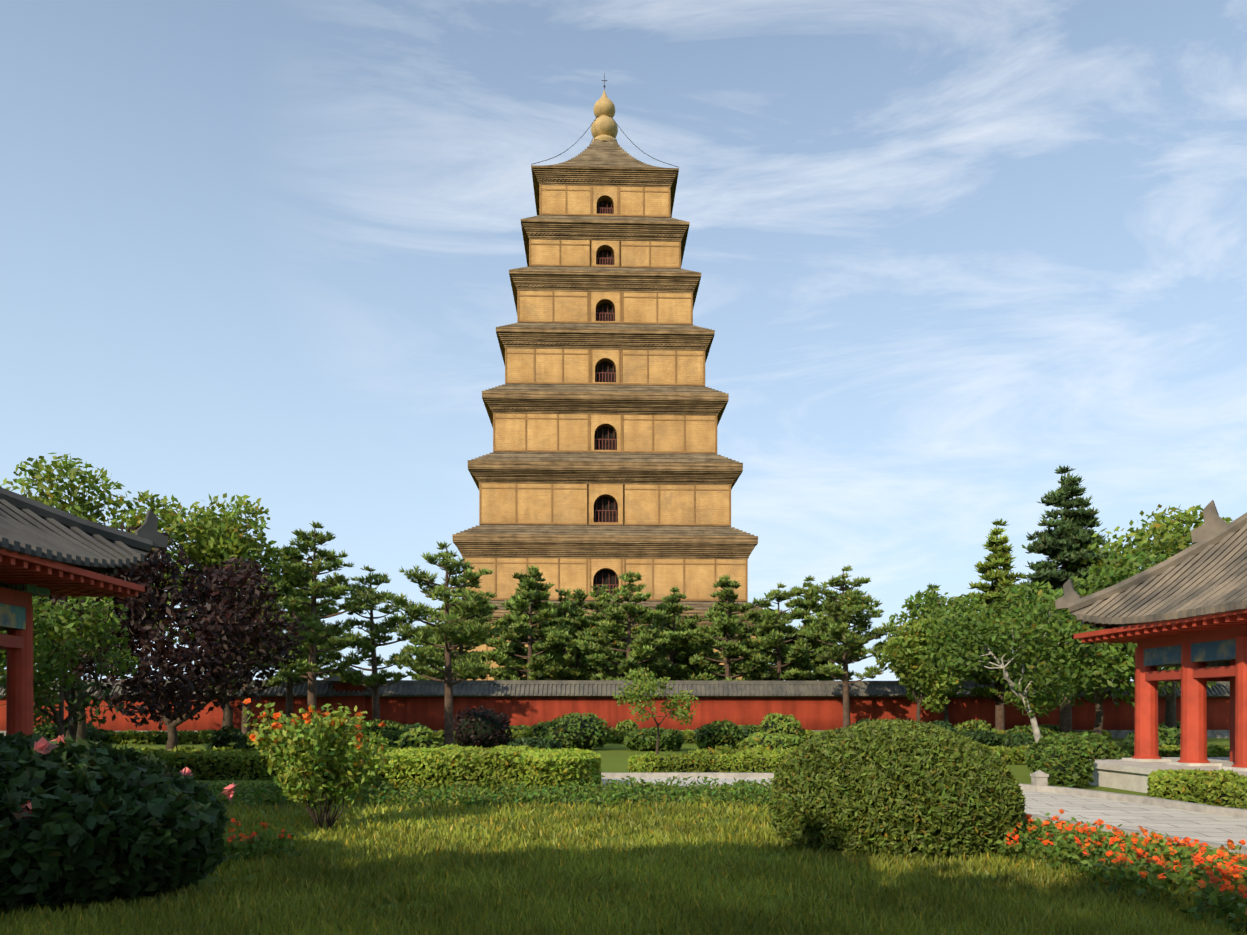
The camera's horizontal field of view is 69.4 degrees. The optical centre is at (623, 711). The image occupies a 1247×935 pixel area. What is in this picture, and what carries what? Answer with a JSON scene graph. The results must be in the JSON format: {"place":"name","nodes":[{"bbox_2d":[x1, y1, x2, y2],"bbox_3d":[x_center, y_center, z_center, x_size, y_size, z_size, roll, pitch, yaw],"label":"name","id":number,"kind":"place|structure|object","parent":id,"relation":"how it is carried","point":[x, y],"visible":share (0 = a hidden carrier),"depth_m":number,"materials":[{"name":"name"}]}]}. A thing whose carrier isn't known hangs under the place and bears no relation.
{"place":"outdoors","nodes":[
{"label":"outdoors","id":0,"kind":"place"},
{"bbox_2d":[0,738,1246,934],"bbox_3d":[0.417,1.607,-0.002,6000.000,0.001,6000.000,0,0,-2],"label":"ground","id":1,"kind":"structure","parent":0,"point":[615,758],"depth_m":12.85,"materials":[{"name":"green plant"}]},
{"bbox_2d":[34,722,97,739],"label":"shrub","id":2,"kind":"object","parent":1,"relation":"on","point":[50,730],"visible":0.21,"depth_m":45.31,"materials":[{"name":"green plant"}]},
{"bbox_2d":[0,596,139,737],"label":"tree","id":3,"kind":"object","parent":1,"relation":"on","point":[47,672],"visible":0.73,"depth_m":20.07,"materials":[{"name":"green plant"}]},
{"bbox_2d":[0,584,149,739],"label":"tree","id":4,"kind":"object","parent":1,"relation":"on","point":[69,696],"visible":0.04,"depth_m":29.35,"materials":[{"name":"green plant"}]},
{"bbox_2d":[0,487,167,734],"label":"pavilion","id":5,"kind":"structure","parent":1,"relation":"on","point":[46,550],"depth_m":15.49,"materials":[{"name":"tile"}]},
{"bbox_2d":[64,727,116,741],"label":"shrub","id":6,"kind":"object","parent":1,"relation":"on","point":[91,735],"visible":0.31,"depth_m":44.33,"materials":[{"name":"green plant"}]},
{"bbox_2d":[0,452,208,741],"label":"tall tree","id":7,"kind":"object","parent":1,"relation":"on","point":[81,506],"visible":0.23,"depth_m":41.00,"materials":[{"name":"green plant"}]},
{"bbox_2d":[0,731,235,908],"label":"shrub","id":8,"kind":"object","parent":1,"relation":"on","point":[81,820],"visible":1,"depth_m":7.46,"materials":[{"name":"green plant"}]},
{"bbox_2d":[39,521,309,750],"bbox_3d":[-12.858,-1.771,26.351,6.520,7.024,7.006,0,0,-44],"label":"purple tree","id":9,"kind":"object","parent":1,"relation":"on","point":[226,624],"visible":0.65,"depth_m":25.44,"materials":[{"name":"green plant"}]},
{"bbox_2d":[202,724,249,750],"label":"shrub","id":10,"kind":"object","parent":1,"relation":"on","point":[229,737],"visible":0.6,"depth_m":28.13,"materials":[{"name":"green plant"}]},
{"bbox_2d":[145,493,319,728],"bbox_3d":[-19.822,-4.443,44.391,8.986,12.353,8.279,0,0,-2],"label":"tall tree","id":11,"kind":"object","parent":1,"relation":"on","point":[224,539],"visible":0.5,"depth_m":42.69,"materials":[{"name":"green plant"}]},
{"bbox_2d":[143,748,369,779],"bbox_3d":[-8.522,1.269,21.722,6.618,0.830,1.206,0,0,-2],"label":"hedge","id":12,"kind":"object","parent":1,"relation":"on","point":[201,764],"visible":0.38,"depth_m":21.24,"materials":[{"name":"green plant"}]},
{"bbox_2d":[245,727,271,747],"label":"shrub","id":13,"kind":"object","parent":1,"relation":"on","point":[251,733],"visible":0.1,"depth_m":39.16,"materials":[{"name":"green plant"}]},
{"bbox_2d":[209,564,316,734],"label":"pine","id":14,"kind":"object","parent":1,"relation":"on","point":[274,681],"visible":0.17,"depth_m":39.69,"materials":[{"name":"green plant"}]},
{"bbox_2d":[221,818,308,862],"bbox_3d":[-4.085,1.405,9.826,1.292,0.482,1.239,0,0,-2],"label":"marigold patch","id":15,"kind":"object","parent":1,"relation":"on","point":[239,844],"visible":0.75,"depth_m":9.88,"materials":[{"name":"green plant"}]},
{"bbox_2d":[251,584,344,723],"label":"pine","id":16,"kind":"object","parent":1,"relation":"on","point":[325,608],"visible":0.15,"depth_m":50.29,"materials":[{"name":"green plant"}]},
{"bbox_2d":[276,564,352,679],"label":"pine","id":17,"kind":"object","parent":1,"relation":"on","point":[327,646],"visible":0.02,"depth_m":61.88,"materials":[{"name":"green plant"}]},
{"bbox_2d":[242,698,392,829],"bbox_3d":[-4.079,0.714,12.276,1.915,1.808,1.719,0,0,-37],"label":"rose bush","id":18,"kind":"object","parent":1,"relation":"on","point":[291,754],"visible":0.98,"depth_m":12.08,"materials":[{"name":"green plant"}]},
{"bbox_2d":[257,521,391,726],"bbox_3d":[-14.970,-3.844,44.753,6.838,11.113,6.090,0,0,-2],"label":"pine","id":19,"kind":"object","parent":1,"relation":"on","point":[307,612],"visible":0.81,"depth_m":44.45,"materials":[{"name":"green plant"}]},
{"bbox_2d":[118,745,541,753],"bbox_3d":[-14.449,1.343,26.575,24.223,0.760,1.552,0,0,0],"label":"hedge row","id":20,"kind":"object","parent":1,"relation":"on","point":[189,750],"visible":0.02,"depth_m":26.47,"materials":[{"name":"green plant"}]},
{"bbox_2d":[318,565,432,719],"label":"pine","id":21,"kind":"object","parent":1,"relation":"on","point":[374,679],"visible":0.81,"depth_m":47.73,"materials":[{"name":"green plant"}]},
{"bbox_2d":[351,719,405,743],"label":"shrub","id":22,"kind":"object","parent":1,"relation":"on","point":[375,728],"visible":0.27,"depth_m":44.68,"materials":[{"name":"green plant"}]},
{"bbox_2d":[379,729,409,748],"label":"shrub","id":23,"kind":"object","parent":1,"relation":"on","point":[394,736],"visible":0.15,"depth_m":34.14,"materials":[{"name":"green plant"}]},
{"bbox_2d":[399,723,430,731],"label":"shrub","id":24,"kind":"object","parent":1,"relation":"on","point":[407,727],"visible":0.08,"depth_m":43.18,"materials":[{"name":"green plant"}]},
{"bbox_2d":[393,725,443,748],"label":"shrub","id":25,"kind":"object","parent":1,"relation":"on","point":[420,737],"visible":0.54,"depth_m":25.03,"materials":[{"name":"green plant"}]},
{"bbox_2d":[371,541,498,745],"bbox_3d":[-7.189,-2.499,35.132,4.792,8.421,5.466,0,0,-2],"label":"pine","id":26,"kind":"object","parent":1,"relation":"on","point":[448,633],"visible":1,"depth_m":34.61,"materials":[{"name":"green plant"}]},
{"bbox_2d":[403,606,468,679],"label":"pine","id":27,"kind":"object","parent":1,"relation":"on","point":[417,677],"visible":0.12,"depth_m":79.22,"materials":[{"name":"green plant"}]},
{"bbox_2d":[415,594,482,679],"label":"pine","id":28,"kind":"object","parent":1,"relation":"on","point":[432,650],"visible":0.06,"depth_m":68.97,"materials":[{"name":"green plant"}]},
{"bbox_2d":[415,576,500,679],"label":"pine","id":29,"kind":"object","parent":1,"relation":"on","point":[477,643],"visible":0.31,"depth_m":59.31,"materials":[{"name":"green plant"}]},
{"bbox_2d":[320,743,601,794],"bbox_3d":[-3.446,1.187,18.977,6.014,0.981,3.386,0,0,-2],"label":"hedge","id":30,"kind":"object","parent":1,"relation":"on","point":[449,765],"visible":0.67,"depth_m":17.51,"materials":[{"name":"green plant"}]},
{"bbox_2d":[453,705,512,747],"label":"purple shrub","id":31,"kind":"object","parent":1,"relation":"on","point":[486,728],"visible":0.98,"depth_m":39.10,"materials":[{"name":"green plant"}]},
{"bbox_2d":[222,789,768,807],"bbox_3d":[-3.643,1.603,16.927,16.970,0.001,3.700,0,0,-2],"label":"soil strip","id":32,"kind":"object","parent":1,"relation":"on","point":[482,804],"depth_m":15.59,"materials":[{"name":"brown soil"}]},
{"bbox_2d":[197,775,771,807],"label":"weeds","id":33,"kind":"object","parent":32,"relation":"on","point":[739,789],"visible":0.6,"depth_m":16.09,"materials":[{"name":"green plant"}]},
{"bbox_2d":[506,725,530,731],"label":"shrub","id":34,"kind":"object","parent":1,"relation":"on","point":[521,727],"visible":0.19,"depth_m":49.62,"materials":[{"name":"green plant"}]},
{"bbox_2d":[489,591,547,677],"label":"pine","id":35,"kind":"object","parent":1,"relation":"on","point":[508,608],"visible":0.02,"depth_m":75.11,"materials":[{"name":"green plant"}]},
{"bbox_2d":[492,609,549,679],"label":"pine","id":36,"kind":"object","parent":1,"relation":"on","point":[517,648],"visible":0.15,"depth_m":64.55,"materials":[{"name":"green plant"}]},
{"bbox_2d":[481,564,575,679],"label":"pine","id":37,"kind":"object","parent":1,"relation":"on","point":[554,636],"visible":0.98,"depth_m":57.97,"materials":[{"name":"green plant"}]},
{"bbox_2d":[492,571,576,679],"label":"pine","id":38,"kind":"object","parent":1,"relation":"on","point":[523,638],"visible":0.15,"depth_m":63.99,"materials":[{"name":"green plant"}]},
{"bbox_2d":[507,736,561,749],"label":"shrub","id":39,"kind":"object","parent":1,"relation":"on","point":[544,742],"visible":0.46,"depth_m":33.74,"materials":[{"name":"green plant"}]},
{"bbox_2d":[522,720,549,738],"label":"shrub","id":40,"kind":"object","parent":1,"relation":"on","point":[537,730],"visible":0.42,"depth_m":41.70,"materials":[{"name":"green plant"}]},
{"bbox_2d":[524,588,600,679],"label":"pine","id":41,"kind":"object","parent":1,"relation":"on","point":[564,623],"visible":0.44,"depth_m":59.49,"materials":[{"name":"green plant"}]},
{"bbox_2d":[533,587,619,679],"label":"pine","id":42,"kind":"object","parent":1,"relation":"on","point":[578,595],"visible":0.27,"depth_m":61.60,"materials":[{"name":"green plant"}]},
{"bbox_2d":[544,711,616,749],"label":"shrub","id":43,"kind":"object","parent":1,"relation":"on","point":[580,731],"visible":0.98,"depth_m":37.12,"materials":[{"name":"green plant"}]},
{"bbox_2d":[570,584,625,677],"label":"pine","id":44,"kind":"object","parent":1,"relation":"on","point":[599,599],"visible":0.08,"depth_m":69.98,"materials":[{"name":"green plant"}]},
{"bbox_2d":[575,584,627,677],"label":"pine","id":45,"kind":"object","parent":1,"relation":"on","point":[612,605],"visible":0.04,"depth_m":75.68,"materials":[{"name":"green plant"}]},
{"bbox_2d":[442,139,763,679],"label":"pagoda","id":46,"kind":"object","parent":1,"relation":"on","point":[603,463],"visible":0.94,"depth_m":94.59,"materials":[{"name":"brick"}]},
{"bbox_2d":[531,73,677,166],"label":"finial","id":47,"kind":"object","parent":46,"relation":"on","point":[604,124],"visible":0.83,"depth_m":105.38,"materials":[{"name":"gold metal"}]},
{"bbox_2d":[93,728,1112,743],"bbox_3d":[-1.062,1.289,46.231,52.231,0.942,2.352,0,0,-2],"label":"hedge row","id":48,"kind":"object","parent":1,"relation":"on","point":[160,737],"visible":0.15,"depth_m":44.72,"materials":[{"name":"green plant"}]},
{"bbox_2d":[0,668,1229,737],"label":"precinct wall","id":49,"kind":"structure","parent":1,"relation":"on","point":[816,706],"depth_m":54.06,"materials":[{"name":"paint"}]},
{"bbox_2d":[615,719,639,731],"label":"shrub","id":50,"kind":"object","parent":1,"relation":"on","point":[628,725],"visible":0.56,"depth_m":50.99,"materials":[{"name":"green plant"}]},
{"bbox_2d":[575,571,687,679],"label":"pine","id":51,"kind":"object","parent":1,"relation":"on","point":[601,659],"visible":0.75,"depth_m":56.89,"materials":[{"name":"green plant"}]},
{"bbox_2d":[602,601,671,679],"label":"pine","id":52,"kind":"object","parent":1,"relation":"on","point":[615,645],"visible":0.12,"depth_m":62.16,"materials":[{"name":"green plant"}]},
{"bbox_2d":[623,726,684,750],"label":"shrub","id":53,"kind":"object","parent":1,"relation":"on","point":[639,739],"visible":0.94,"depth_m":36.81,"materials":[{"name":"green plant"}]},
{"bbox_2d":[613,667,699,754],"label":"young tree","id":54,"kind":"object","parent":1,"relation":"on","point":[631,696],"visible":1,"depth_m":33.02,"materials":[{"name":"green plant"}]},
{"bbox_2d":[631,586,706,680],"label":"pine","id":55,"kind":"object","parent":1,"relation":"on","point":[686,623],"visible":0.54,"depth_m":59.95,"materials":[{"name":"green plant"}]},
{"bbox_2d":[624,612,714,679],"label":"pine","id":56,"kind":"object","parent":1,"relation":"on","point":[677,620],"depth_m":66.82,"materials":[{"name":"green plant"}]},
{"bbox_2d":[665,640,724,680],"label":"pine","id":57,"kind":"object","parent":1,"relation":"on","point":[718,671],"visible":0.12,"depth_m":60.25,"materials":[{"name":"green plant"}]},
{"bbox_2d":[627,751,781,772],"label":"hedge","id":58,"kind":"object","parent":1,"relation":"on","point":[737,762],"visible":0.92,"depth_m":22.56,"materials":[{"name":"green plant"}]},
{"bbox_2d":[696,719,743,749],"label":"shrub","id":59,"kind":"object","parent":1,"relation":"on","point":[713,734],"visible":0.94,"depth_m":35.55,"materials":[{"name":"green plant"}]},
{"bbox_2d":[694,723,753,739],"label":"shrub","id":60,"kind":"object","parent":1,"relation":"on","point":[746,732],"visible":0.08,"depth_m":43.57,"materials":[{"name":"green plant"}]},
{"bbox_2d":[677,575,773,680],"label":"pine","id":61,"kind":"object","parent":1,"relation":"on","point":[719,612],"visible":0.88,"depth_m":57.56,"materials":[{"name":"green plant"}]},
{"bbox_2d":[698,609,761,679],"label":"pine","id":62,"kind":"object","parent":1,"relation":"on","point":[747,635],"visible":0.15,"depth_m":64.80,"materials":[{"name":"green plant"}]},
{"bbox_2d":[696,614,769,680],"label":"pine","id":63,"kind":"object","parent":1,"relation":"on","point":[738,661],"visible":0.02,"depth_m":69.92,"materials":[{"name":"green plant"}]},
{"bbox_2d":[744,724,761,733],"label":"shrub","id":64,"kind":"object","parent":1,"relation":"on","point":[753,728],"visible":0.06,"depth_m":46.07,"materials":[{"name":"green plant"}]},
{"bbox_2d":[739,608,789,679],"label":"pine","id":65,"kind":"object","parent":1,"relation":"on","point":[757,634],"visible":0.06,"depth_m":73.80,"materials":[{"name":"green plant"}]},
{"bbox_2d":[735,732,803,749],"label":"shrub","id":66,"kind":"object","parent":1,"relation":"on","point":[772,741],"visible":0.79,"depth_m":33.09,"materials":[{"name":"green plant"}]},
{"bbox_2d":[763,750,794,770],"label":"hedge","id":67,"kind":"object","parent":1,"relation":"on","point":[784,754],"visible":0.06,"depth_m":24.44,"materials":[{"name":"green plant"}]},
{"bbox_2d":[739,583,821,680],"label":"pine","id":68,"kind":"object","parent":1,"relation":"on","point":[797,651],"visible":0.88,"depth_m":57.33,"materials":[{"name":"green plant"}]},
{"bbox_2d":[756,712,805,741],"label":"shrub","id":69,"kind":"object","parent":1,"relation":"on","point":[780,723],"visible":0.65,"depth_m":37.76,"materials":[{"name":"green plant"}]},
{"bbox_2d":[760,575,842,680],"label":"pine","id":70,"kind":"object","parent":1,"relation":"on","point":[813,604],"visible":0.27,"depth_m":59.47,"materials":[{"name":"green plant"}]},
{"bbox_2d":[805,589,877,680],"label":"pine","id":71,"kind":"object","parent":1,"relation":"on","point":[852,673],"visible":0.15,"depth_m":65.26,"materials":[{"name":"green plant"}]},
{"bbox_2d":[797,564,898,727],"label":"pine","id":72,"kind":"object","parent":1,"relation":"on","point":[855,603],"visible":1,"depth_m":49.79,"materials":[{"name":"green plant"}]},
{"bbox_2d":[767,718,1026,861],"bbox_3d":[3.271,0.848,10.990,3.014,1.563,3.099,0,0,-2],"label":"topiary","id":73,"kind":"object","parent":1,"relation":"on","point":[918,789],"visible":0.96,"depth_m":9.92,"materials":[{"name":"green plant"}]},
{"bbox_2d":[874,616,962,721],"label":"tree","id":74,"kind":"object","parent":1,"relation":"on","point":[914,675],"visible":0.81,"depth_m":43.49,"materials":[{"name":"green plant"}]},
{"bbox_2d":[883,588,982,680],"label":"tree","id":75,"kind":"object","parent":1,"relation":"on","point":[913,607],"visible":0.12,"depth_m":57.47,"materials":[{"name":"green plant"}]},
{"bbox_2d":[924,583,941,617],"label":"tree","id":76,"kind":"object","parent":1,"relation":"on","point":[933,587],"depth_m":60.35,"materials":[{"name":"green plant"}]},
{"bbox_2d":[923,719,960,734],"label":"shrub","id":77,"kind":"object","parent":1,"relation":"on","point":[948,725],"visible":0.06,"depth_m":39.21,"materials":[{"name":"green plant"}]},
{"bbox_2d":[891,594,1007,723],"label":"tree","id":78,"kind":"object","parent":1,"relation":"on","point":[972,601],"visible":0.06,"depth_m":47.70,"materials":[{"name":"green plant"}]},
{"bbox_2d":[688,744,1229,764],"bbox_3d":[12.761,1.346,27.945,21.720,0.790,1.542,0,0,-5],"label":"hedge row","id":79,"kind":"object","parent":1,"relation":"on","point":[1014,755],"visible":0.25,"depth_m":27.39,"materials":[{"name":"green plant"}]},
{"bbox_2d":[954,719,996,732],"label":"shrub","id":80,"kind":"object","parent":1,"relation":"on","point":[972,725],"visible":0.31,"depth_m":43.77,"materials":[{"name":"green plant"}]},
{"bbox_2d":[961,730,1003,745],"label":"shrub","id":81,"kind":"object","parent":1,"relation":"on","point":[985,737],"visible":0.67,"depth_m":42.47,"materials":[{"name":"green plant"}]},
{"bbox_2d":[965,518,1026,730],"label":"conifer","id":82,"kind":"object","parent":1,"relation":"on","point":[1000,578],"visible":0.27,"depth_m":50.45,"materials":[{"name":"green plant"}]},
{"bbox_2d":[921,588,1101,742],"bbox_3d":[12.338,-1.050,28.826,5.204,5.605,4.276,0,0,36],"label":"white tree","id":83,"kind":"object","parent":1,"relation":"on","point":[1061,645],"visible":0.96,"depth_m":28.19,"materials":[{"name":"green plant"}]},
{"bbox_2d":[1004,732,1032,747],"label":"shrub","id":84,"kind":"object","parent":1,"relation":"on","point":[1015,739],"visible":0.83,"depth_m":38.67,"materials":[{"name":"green plant"}]},
{"bbox_2d":[1003,724,1056,741],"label":"shrub","id":85,"kind":"object","parent":1,"relation":"on","point":[1028,730],"visible":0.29,"depth_m":39.28,"materials":[{"name":"green plant"}]},
{"bbox_2d":[1030,770,1048,790],"bbox_3d":[8.388,1.387,18.164,0.260,0.440,0.260,0,0,-2],"label":"stone lantern","id":86,"kind":"object","parent":1,"relation":"on","point":[1039,777],"visible":0.89,"depth_m":18.06,"materials":[{"name":"beige stone"}]},
{"bbox_2d":[1038,724,1058,730],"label":"shrub","id":87,"kind":"object","parent":1,"relation":"on","point":[1052,727],"visible":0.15,"depth_m":49.79,"materials":[{"name":"green plant"}]},
{"bbox_2d":[1004,465,1117,733],"bbox_3d":[22.743,-5.388,45.849,6.348,14.188,6.610,0,0,-2],"label":"cedar","id":88,"kind":"object","parent":1,"relation":"on","point":[1062,539],"visible":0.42,"depth_m":44.99,"materials":[{"name":"green plant"}]},
{"bbox_2d":[1035,737,1094,787],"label":"shrub","id":89,"kind":"object","parent":1,"relation":"on","point":[1066,762],"visible":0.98,"depth_m":18.79,"materials":[{"name":"green plant"}]},
{"bbox_2d":[1024,731,1131,771],"bbox_3d":[10.994,1.047,21.826,2.427,1.179,2.325,0,0,-2],"label":"shrub","id":90,"kind":"object","parent":1,"relation":"on","point":[1104,747],"visible":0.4,"depth_m":21.41,"materials":[{"name":"green plant"}]},
{"bbox_2d":[992,551,1180,738],"bbox_3d":[19.090,-2.241,35.775,7.813,7.920,7.476,0,0,-2],"label":"tree","id":91,"kind":"object","parent":1,"relation":"on","point":[1095,672],"visible":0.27,"depth_m":34.20,"materials":[{"name":"green plant"}]},
{"bbox_2d":[970,809,1246,932],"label":"marigold bed","id":92,"kind":"object","parent":1,"relation":"on","point":[1179,866],"visible":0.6,"depth_m":8.24,"materials":[{"name":"orange plant"}]},
{"bbox_2d":[1119,743,1133,756],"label":"shrub","id":93,"kind":"object","parent":1,"relation":"on","point":[1128,748],"visible":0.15,"depth_m":26.34,"materials":[{"name":"green plant"}]},
{"bbox_2d":[1122,733,1134,744],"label":"shrub","id":94,"kind":"object","parent":1,"relation":"on","point":[1130,738],"visible":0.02,"depth_m":35.02,"materials":[{"name":"green plant"}]},
{"bbox_2d":[1072,540,1216,692],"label":"tree","id":95,"kind":"object","parent":1,"relation":"on","point":[1210,683],"depth_m":50.07,"materials":[{"name":"green plant"}]},
{"bbox_2d":[1068,504,1232,727],"bbox_3d":[26.089,-4.079,43.390,8.473,11.596,9.852,0,0,-2],"label":"tree","id":96,"kind":"object","parent":1,"relation":"on","point":[1162,533],"visible":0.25,"depth_m":42.26,"materials":[{"name":"green plant"}]},
{"bbox_2d":[1055,500,1246,792],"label":"pavilion","id":97,"kind":"structure","parent":1,"relation":"on","point":[1185,610],"depth_m":18.77,"materials":[{"name":"paint"}]},
{"bbox_2d":[1158,725,1207,746],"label":"shrub","id":98,"kind":"object","parent":1,"relation":"on","point":[1167,736],"visible":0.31,"depth_m":28.75,"materials":[{"name":"green plant"}]},
{"bbox_2d":[1146,768,1246,808],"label":"hedge","id":99,"kind":"object","parent":1,"relation":"on","point":[1222,788],"visible":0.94,"depth_m":14.85,"materials":[{"name":"green plant"}]},
{"bbox_2d":[0,0,1246,680],"label":"sky","id":100,"kind":"structure","parent":0,"point":[950,255],"materials":[{"name":"blue"}]},
{"bbox_2d":[598,772,1246,854],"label":"path","id":101,"kind":"structure","parent":0,"point":[1214,826],"depth_m":14.42,"materials":[{"name":"stone"}]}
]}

